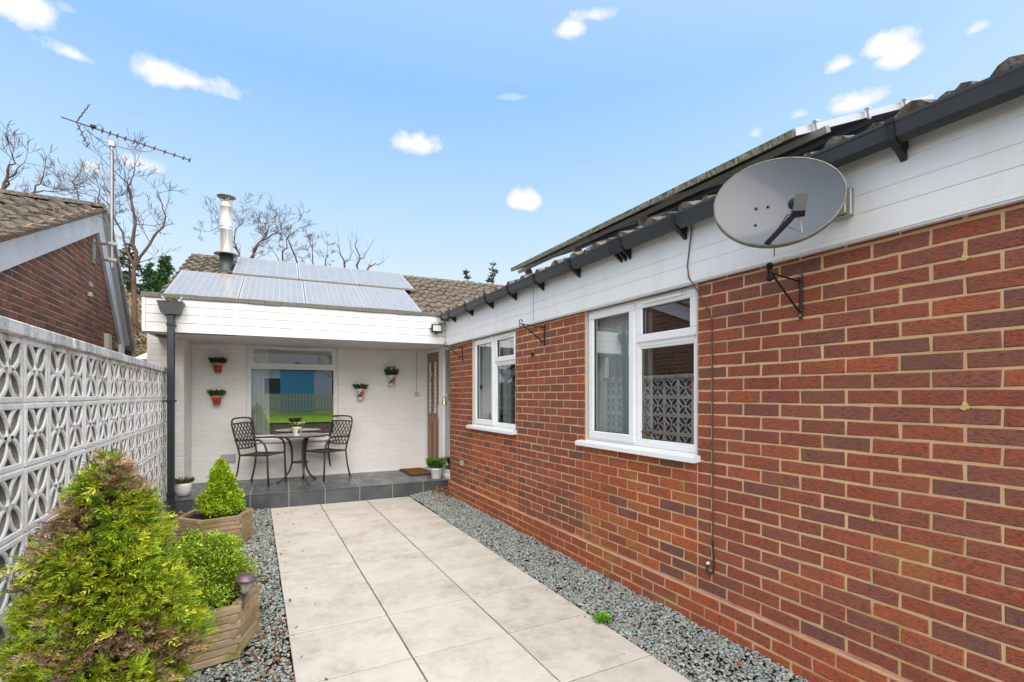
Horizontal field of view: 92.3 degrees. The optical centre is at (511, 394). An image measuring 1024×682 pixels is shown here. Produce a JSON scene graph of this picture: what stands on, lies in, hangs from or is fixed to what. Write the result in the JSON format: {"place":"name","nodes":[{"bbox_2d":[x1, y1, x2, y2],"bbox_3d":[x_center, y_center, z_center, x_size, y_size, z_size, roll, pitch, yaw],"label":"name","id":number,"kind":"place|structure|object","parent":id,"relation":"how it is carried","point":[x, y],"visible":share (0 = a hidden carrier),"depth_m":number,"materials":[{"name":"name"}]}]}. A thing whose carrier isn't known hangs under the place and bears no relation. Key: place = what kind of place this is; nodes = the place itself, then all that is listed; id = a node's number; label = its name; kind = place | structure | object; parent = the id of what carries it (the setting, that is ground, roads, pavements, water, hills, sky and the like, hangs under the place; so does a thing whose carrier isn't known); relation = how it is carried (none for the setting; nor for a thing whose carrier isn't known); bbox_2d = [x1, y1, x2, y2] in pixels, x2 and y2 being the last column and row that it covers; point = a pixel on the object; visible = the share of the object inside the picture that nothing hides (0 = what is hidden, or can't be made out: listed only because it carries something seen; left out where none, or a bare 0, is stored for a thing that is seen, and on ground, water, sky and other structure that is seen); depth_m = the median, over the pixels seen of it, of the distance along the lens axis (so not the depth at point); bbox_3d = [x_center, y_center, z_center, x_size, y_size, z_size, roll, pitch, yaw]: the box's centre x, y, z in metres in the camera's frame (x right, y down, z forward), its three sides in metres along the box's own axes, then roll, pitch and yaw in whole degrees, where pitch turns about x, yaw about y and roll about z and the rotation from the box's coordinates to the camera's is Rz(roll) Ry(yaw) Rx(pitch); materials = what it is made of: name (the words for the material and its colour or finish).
{"place":"outdoors","nodes":[
{"label":"outdoors","id":0,"kind":"place"},
{"bbox_2d":[0,189,135,355],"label":"neighbour house","id":1,"kind":"structure","parent":0,"point":[54,278],"depth_m":5.83,"materials":[{"name":"brick"}]},
{"bbox_2d":[61,104,190,267],"bbox_3d":[-5.419,-2.787,6.944,0.392,2.107,1.469,0,0,35],"label":"tv aerial","id":2,"kind":"object","parent":1,"relation":"attached to","point":[111,243],"visible":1,"depth_m":6.70,"materials":[{"name":"silver metal"}]},
{"bbox_2d":[87,490,808,681],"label":"gravel","id":3,"kind":"structure","parent":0,"point":[586,593],"depth_m":3.36,"materials":[{"name":"grey gravel"}]},
{"bbox_2d":[0,445,220,681],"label":"garden conifer","id":4,"kind":"object","parent":3,"relation":"on","point":[95,603],"visible":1,"depth_m":1.81,"materials":[{"name":"green plant"}]},
{"bbox_2d":[173,508,196,518],"bbox_3d":[-3.762,1.421,5.760,0.336,0.153,0.352,0,0,17],"label":"border plant","id":5,"kind":"object","parent":3,"relation":"on","point":[180,513],"visible":0.15,"depth_m":5.70,"materials":[{"name":"green plant"}]},
{"bbox_2d":[157,578,260,673],"bbox_3d":[-1.858,1.338,2.888,0.682,0.294,0.662,0,0,-28],"label":"wooden planter","id":6,"kind":"object","parent":3,"relation":"on","point":[236,632],"visible":0.41,"depth_m":2.75,"materials":[{"name":"brown wood"}]},
{"bbox_2d":[164,527,261,610],"bbox_3d":[-1.843,1.029,2.921,0.572,0.460,0.571,0,0,1],"label":"box bush","id":7,"kind":"object","parent":6,"relation":"on","point":[218,552],"visible":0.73,"depth_m":2.85,"materials":[{"name":"green plant"}]},
{"bbox_2d":[234,573,257,615],"bbox_3d":[-1.546,1.164,2.859,0.121,0.249,0.122,0,0,-28],"label":"garden light","id":8,"kind":"object","parent":6,"relation":"in","point":[245,581],"visible":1,"depth_m":2.84,"materials":[{"name":"pink plastic"}]},
{"bbox_2d":[174,507,253,548],"bbox_3d":[-2.990,1.338,4.958,0.682,0.294,0.661,0,0,-28],"label":"wooden planter","id":9,"kind":"object","parent":3,"relation":"on","point":[240,523],"visible":0.69,"depth_m":4.80,"materials":[{"name":"brown wood"}]},
{"bbox_2d":[192,458,245,517],"bbox_3d":[-2.961,0.934,4.992,0.438,0.606,0.450,0,0,21],"label":"dwarf conifer","id":10,"kind":"object","parent":9,"relation":"on","point":[221,493],"visible":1,"depth_m":4.92,"materials":[{"name":"green plant"}]},
{"bbox_2d":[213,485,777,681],"bbox_3d":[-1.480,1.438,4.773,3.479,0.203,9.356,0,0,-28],"label":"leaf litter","id":11,"kind":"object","parent":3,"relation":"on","point":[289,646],"visible":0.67,"depth_m":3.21,"materials":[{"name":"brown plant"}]},
{"bbox_2d":[592,611,611,622],"bbox_3d":[0.592,1.462,3.220,0.131,0.062,0.123,0,0,19],"label":"weed","id":12,"kind":"object","parent":3,"relation":"on","point":[600,617],"visible":1,"depth_m":3.22,"materials":[{"name":"green plant"}]},
{"bbox_2d":[271,497,690,681],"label":"path","id":13,"kind":"structure","parent":0,"point":[401,589],"depth_m":3.37,"materials":[{"name":"beige stone"}]},
{"bbox_2d":[0,0,1023,289],"label":"sky","id":14,"kind":"structure","parent":0,"point":[455,136],"materials":[{"name":"blue"}]},
{"label":"ground","id":15,"kind":"structure","parent":0,"visible":0},
{"bbox_2d":[0,120,96,198],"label":"bare tree","id":16,"kind":"object","parent":15,"relation":"on","point":[5,181],"visible":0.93,"depth_m":13.35,"materials":[{"name":"brown plant"}]},
{"bbox_2d":[0,316,166,681],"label":"screen block wall","id":17,"kind":"structure","parent":15,"relation":"on","point":[67,404],"depth_m":2.69,"materials":[{"name":"paint"}]},
{"bbox_2d":[32,157,142,224],"bbox_3d":[-15.045,-3.475,17.473,2.895,10.126,2.012,0,0,-48],"label":"bare tree","id":18,"kind":"object","parent":15,"relation":"on","point":[96,181],"visible":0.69,"depth_m":17.34,"materials":[{"name":"brown plant"}]},
{"bbox_2d":[60,124,187,343],"bbox_3d":[-12.527,-3.550,15.920,3.382,10.278,1.880,0,0,-28],"label":"bare tree","id":19,"kind":"object","parent":15,"relation":"on","point":[135,261],"visible":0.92,"depth_m":16.07,"materials":[{"name":"brown plant"}]},
{"bbox_2d":[135,353,146,360],"bbox_3d":[-6.640,0.359,8.939,0.380,2.255,0.380,0,0,-28],"label":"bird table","id":20,"kind":"object","parent":15,"relation":"on","point":[143,356],"visible":0.07,"depth_m":8.82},
{"bbox_2d":[125,287,157,357],"bbox_3d":[-13.855,-1.337,16.149,9.371,6.953,13.448,0,0,-28],"label":"dry scrub","id":21,"kind":"object","parent":15,"relation":"on","point":[141,336],"visible":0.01,"depth_m":16.07,"materials":[{"name":"beige plant"}]},
{"bbox_2d":[194,191,268,256],"bbox_3d":[-11.809,-3.576,20.723,2.852,10.328,1.742,0,0,-28],"label":"bare tree","id":22,"kind":"object","parent":15,"relation":"on","point":[238,221],"visible":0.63,"depth_m":20.81,"materials":[{"name":"brown plant"}]},
{"bbox_2d":[248,202,306,258],"bbox_3d":[-10.528,-3.505,21.672,3.014,10.188,1.804,0,0,-28],"label":"bare tree","id":23,"kind":"object","parent":15,"relation":"on","point":[256,246],"visible":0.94,"depth_m":21.53,"materials":[{"name":"brown plant"}]},
{"bbox_2d":[257,192,322,263],"bbox_3d":[-10.361,-3.805,23.020,1.705,10.787,2.846,0,0,42],"label":"bare tree","id":24,"kind":"object","parent":15,"relation":"on","point":[290,244],"visible":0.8,"depth_m":22.75,"materials":[{"name":"brown plant"}]},
{"bbox_2d":[165,468,448,518],"bbox_3d":[-2.975,1.427,7.226,3.940,0.280,1.308,0,0,-25],"label":"porch step","id":25,"kind":"object","parent":15,"relation":"on","point":[299,491],"visible":0.56,"depth_m":6.94,"materials":[{"name":"grey tile"}]},
{"bbox_2d":[175,476,194,495],"bbox_3d":[-4.195,1.165,6.266,0.276,0.245,0.265,0,0,-28],"label":"potted plant","id":26,"kind":"object","parent":25,"relation":"on","point":[183,488],"visible":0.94,"depth_m":6.21,"materials":[{"name":"green plant"}]},
{"bbox_2d":[231,417,286,485],"bbox_3d":[-3.689,0.807,7.186,0.582,0.967,0.524,0,0,5],"label":"bistro chair","id":27,"kind":"object","parent":25,"relation":"on","point":[266,454],"visible":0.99,"depth_m":7.17,"materials":[{"name":"brown metal"}]},
{"bbox_2d":[273,433,325,483],"bbox_3d":[-3.137,0.937,7.275,0.728,0.700,0.728,0,0,-28],"label":"bistro table","id":28,"kind":"object","parent":25,"relation":"on","point":[287,436],"visible":0.96,"depth_m":7.19,"materials":[{"name":"brown metal"}]},
{"bbox_2d":[288,421,304,435],"bbox_3d":[-3.095,0.485,7.073,0.233,0.204,0.212,0,0,-28],"label":"table planter","id":29,"kind":"object","parent":28,"relation":"on","point":[296,428],"visible":1,"depth_m":7.03,"materials":[{"name":"ceramic"}]},
{"bbox_2d":[302,415,352,480],"bbox_3d":[-2.862,0.807,7.655,0.524,0.967,0.582,0,0,28],"label":"bistro chair","id":30,"kind":"object","parent":25,"relation":"on","point":[325,450],"visible":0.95,"depth_m":7.76,"materials":[{"name":"brown metal"}]},
{"bbox_2d":[399,468,430,475],"bbox_3d":[-1.589,1.276,8.188,0.410,0.022,0.740,0,0,-28],"label":"doormat","id":31,"kind":"object","parent":25,"relation":"on","point":[415,471],"visible":0.86,"depth_m":8.10,"materials":[{"name":"brown fabric"}]},
{"bbox_2d":[425,456,445,478],"bbox_3d":[-1.181,1.119,7.601,0.329,0.336,0.327,0,0,-28],"label":"potted plant","id":32,"kind":"object","parent":25,"relation":"on","point":[435,465],"visible":1,"depth_m":7.53,"materials":[{"name":"green plant"}]},
{"bbox_2d":[300,227,337,265],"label":"bare tree","id":33,"kind":"object","parent":15,"relation":"on","point":[307,236],"visible":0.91,"depth_m":22.33,"materials":[{"name":"brown plant"}]},
{"bbox_2d":[140,193,503,522],"bbox_3d":[-2.810,-1.175,11.300,8.211,5.425,9.026,0,0,-28],"label":"white porch bungalow","id":34,"kind":"object","parent":15,"relation":"on","point":[311,364],"visible":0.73,"depth_m":7.61,"materials":[{"name":"brick"}]},
{"bbox_2d":[164,270,244,297],"bbox_3d":[-4.993,-1.784,8.066,0.965,0.788,1.630,0,0,-25],"label":"solar panel","id":35,"kind":"object","parent":34,"relation":"attached to","point":[197,283],"visible":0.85,"depth_m":8.07,"materials":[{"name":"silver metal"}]},
{"bbox_2d":[207,357,226,372],"bbox_3d":[-4.310,-0.447,7.204,0.258,0.248,0.276,0,0,-28],"label":"wall pot","id":36,"kind":"object","parent":34,"relation":"attached to","point":[218,363],"depth_m":7.16,"materials":[{"name":"ceramic"}]},
{"bbox_2d":[207,388,226,404],"bbox_3d":[-4.323,0.027,7.197,0.266,0.251,0.264,0,0,-28],"label":"wall pot","id":37,"kind":"object","parent":34,"relation":"attached to","point":[216,396],"depth_m":7.16,"materials":[{"name":"ceramic"}]},
{"bbox_2d":[233,257,298,279],"bbox_3d":[-4.863,-2.518,9.782,1.105,0.652,1.340,0,0,-25],"label":"solar panel","id":38,"kind":"object","parent":34,"relation":"attached to","point":[264,268],"visible":0.99,"depth_m":9.65,"materials":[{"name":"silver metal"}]},
{"bbox_2d":[239,276,304,302],"bbox_3d":[-4.108,-1.784,8.476,0.965,0.788,1.630,0,0,-25],"label":"solar panel","id":39,"kind":"object","parent":34,"relation":"attached to","point":[271,289],"visible":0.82,"depth_m":8.48,"materials":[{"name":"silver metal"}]},
{"bbox_2d":[244,345,339,442],"bbox_3d":[-3.430,-0.026,7.728,1.376,1.517,0.135,0,0,-25],"label":"window frame","id":40,"kind":"structure","parent":34,"relation":"in","point":[250,365],"depth_m":7.68,"materials":[{"name":"white plastic"}]},
{"bbox_2d":[270,417,332,434],"bbox_3d":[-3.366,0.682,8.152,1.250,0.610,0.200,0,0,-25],"label":"sofa","id":41,"kind":"object","parent":34,"relation":"in","point":[282,426],"visible":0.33,"depth_m":8.03,"materials":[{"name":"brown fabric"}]},
{"bbox_2d":[298,263,358,285],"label":"solar panel","id":42,"kind":"object","parent":34,"relation":"attached to","point":[324,274],"visible":1,"depth_m":10.12,"materials":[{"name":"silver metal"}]},
{"bbox_2d":[303,281,365,307],"bbox_3d":[-3.224,-1.784,8.886,0.965,0.788,1.630,0,0,-25],"label":"solar panel","id":43,"kind":"object","parent":34,"relation":"attached to","point":[330,294],"visible":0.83,"depth_m":8.90,"materials":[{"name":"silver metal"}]},
{"bbox_2d":[352,383,367,398],"bbox_3d":[-2.477,-0.061,8.053,0.279,0.277,0.270,0,0,-28],"label":"wall pot","id":44,"kind":"object","parent":34,"relation":"attached to","point":[360,389],"depth_m":8.00,"materials":[{"name":"ceramic"}]},
{"bbox_2d":[352,269,413,290],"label":"solar panel","id":45,"kind":"object","parent":34,"relation":"attached to","point":[370,278],"visible":0.98,"depth_m":10.59,"materials":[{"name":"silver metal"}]},
{"bbox_2d":[356,286,421,311],"bbox_3d":[-2.339,-1.784,9.296,0.965,0.788,1.630,0,0,-25],"label":"solar panel","id":46,"kind":"object","parent":34,"relation":"attached to","point":[384,298],"visible":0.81,"depth_m":9.31,"materials":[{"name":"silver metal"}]},
{"bbox_2d":[384,366,398,385],"bbox_3d":[-2.025,-0.322,8.262,0.271,0.338,0.272,0,0,-28],"label":"wall pot","id":47,"kind":"object","parent":34,"relation":"attached to","point":[391,374],"depth_m":8.22,"materials":[{"name":"ceramic"}]},
{"bbox_2d":[427,352,438,465],"bbox_3d":[-1.321,0.261,8.199,0.104,1.922,0.620,0,0,-28],"label":"door","id":48,"kind":"structure","parent":34,"relation":"in","point":[432,358],"depth_m":8.19,"materials":[{"name":"brown wood"}]},
{"bbox_2d":[429,318,443,333],"bbox_3d":[-1.102,-1.008,7.184,0.215,0.250,0.081,0,0,-28],"label":"security light","id":49,"kind":"object","parent":34,"relation":"attached to","point":[436,328],"visible":0.94,"depth_m":7.16,"materials":[{"name":"black plastic"}]},
{"bbox_2d":[333,228,387,269],"bbox_3d":[-7.125,-3.201,23.119,2.511,9.578,1.236,0,0,-28],"label":"bare tree","id":50,"kind":"object","parent":15,"relation":"on","point":[344,261],"visible":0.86,"depth_m":23.15,"materials":[{"name":"brown plant"}]},
{"bbox_2d":[462,269,473,281],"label":"fir tree","id":51,"kind":"object","parent":15,"relation":"on","point":[467,277],"visible":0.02,"depth_m":43.02,"materials":[{"name":"green plant"}]},
{"bbox_2d":[485,263,497,283],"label":"fir tree","id":52,"kind":"object","parent":15,"relation":"on","point":[491,279],"visible":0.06,"depth_m":44.27,"materials":[{"name":"green plant"}]},
{"bbox_2d":[437,54,1023,681],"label":"brick bungalow","id":53,"kind":"object","parent":15,"relation":"on","point":[851,444],"visible":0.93,"depth_m":2.54,"materials":[{"name":"brick"}]},
{"bbox_2d":[441,394,449,405],"bbox_3d":[-0.970,0.079,7.212,0.134,0.183,0.086,0,0,5],"label":"door bell","id":54,"kind":"object","parent":53,"relation":"attached to","point":[444,403],"depth_m":7.19,"materials":[{"name":"gold metal"}]},
{"bbox_2d":[444,342,462,360],"bbox_3d":[-0.797,-0.586,6.672,0.270,0.245,0.016,0,0,-28],"label":"basket bracket","id":55,"kind":"object","parent":53,"relation":"attached to","point":[453,351],"visible":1,"depth_m":6.69,"materials":[{"name":"black metal"}]},
{"bbox_2d":[466,329,516,434],"bbox_3d":[-0.232,-0.141,5.933,0.164,1.153,1.291,0,0,-28],"label":"window frame","id":56,"kind":"structure","parent":53,"relation":"in","point":[494,424],"depth_m":5.92,"materials":[{"name":"white plastic"}]},
{"bbox_2d":[519,319,544,345],"bbox_3d":[0.193,-0.601,4.764,0.290,0.245,0.016,0,0,-28],"label":"basket bracket","id":57,"kind":"object","parent":53,"relation":"attached to","point":[543,327],"visible":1,"depth_m":4.79,"materials":[{"name":"black metal"}]},
{"bbox_2d":[510,223,638,271],"bbox_3d":[0.917,-1.716,5.421,1.544,0.654,1.090,0,0,-28],"label":"solar panel","id":58,"kind":"object","parent":53,"relation":"attached to","point":[546,253],"visible":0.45,"depth_m":5.41,"materials":[{"name":"black glass"}]},
{"bbox_2d":[575,285,700,462],"bbox_3d":[0.922,-0.141,3.733,0.164,1.153,1.301,0,0,-28],"label":"window frame","id":59,"kind":"structure","parent":53,"relation":"in","point":[635,442],"depth_m":3.70,"materials":[{"name":"white plastic"}]},
{"bbox_2d":[565,183,723,244],"bbox_3d":[1.428,-1.716,4.447,1.544,0.654,1.090,0,0,-28],"label":"solar panel","id":60,"kind":"object","parent":53,"relation":"attached to","point":[630,213],"visible":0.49,"depth_m":4.37,"materials":[{"name":"black glass"}]},
{"bbox_2d":[641,428,662,439],"bbox_3d":[1.049,0.316,3.667,0.161,0.133,0.148,0,0,-28],"label":"sill pot","id":61,"kind":"object","parent":53,"relation":"on","point":[650,433],"visible":0.63,"depth_m":3.64,"materials":[{"name":"multicoloured ceramic"}]},
{"bbox_2d":[687,225,714,574],"bbox_3d":[1.182,0.004,3.109,0.057,2.240,0.193,0,0,-42],"label":"wall cable","id":62,"kind":"object","parent":53,"relation":"attached to","point":[708,563],"depth_m":3.06,"materials":[{"name":"black"}]},
{"bbox_2d":[713,157,853,248],"bbox_3d":[1.285,-0.895,2.303,0.584,0.477,0.510,0,0,-28],"label":"satellite dish","id":63,"kind":"object","parent":53,"relation":"attached to","point":[778,202],"visible":1,"depth_m":2.31,"materials":[{"name":"metal"}]},
{"bbox_2d":[766,262,802,318],"bbox_3d":[1.385,-0.525,2.500,0.280,0.265,0.036,0,0,-28],"label":"basket bracket","id":64,"kind":"object","parent":53,"relation":"attached to","point":[771,276],"visible":1,"depth_m":2.52,"materials":[{"name":"black metal"}]},
{"bbox_2d":[649,94,933,204],"bbox_3d":[1.939,-1.716,3.472,1.544,0.654,1.090,0,0,-28],"label":"solar panel","id":65,"kind":"object","parent":53,"relation":"attached to","point":[841,126],"visible":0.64,"depth_m":3.15,"materials":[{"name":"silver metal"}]},
{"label":"hillside","id":66,"kind":"structure","parent":0,"visible":0},
{"bbox_2d":[119,241,151,302],"bbox_3d":[-14.916,-4.194,19.403,2.714,3.762,2.451,0,0,40],"label":"fir tree","id":67,"kind":"object","parent":66,"relation":"on","point":[126,274],"visible":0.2,"depth_m":19.18,"materials":[{"name":"green plant"}]},
{"bbox_2d":[137,260,165,291],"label":"fir tree","id":68,"kind":"object","parent":66,"relation":"on","point":[154,284],"visible":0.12,"depth_m":20.24,"materials":[{"name":"green plant"}]},
{"bbox_2d":[151,254,175,287],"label":"fir tree","id":69,"kind":"object","parent":66,"relation":"on","point":[165,277],"visible":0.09,"depth_m":21.27,"materials":[{"name":"green plant"}]}
]}

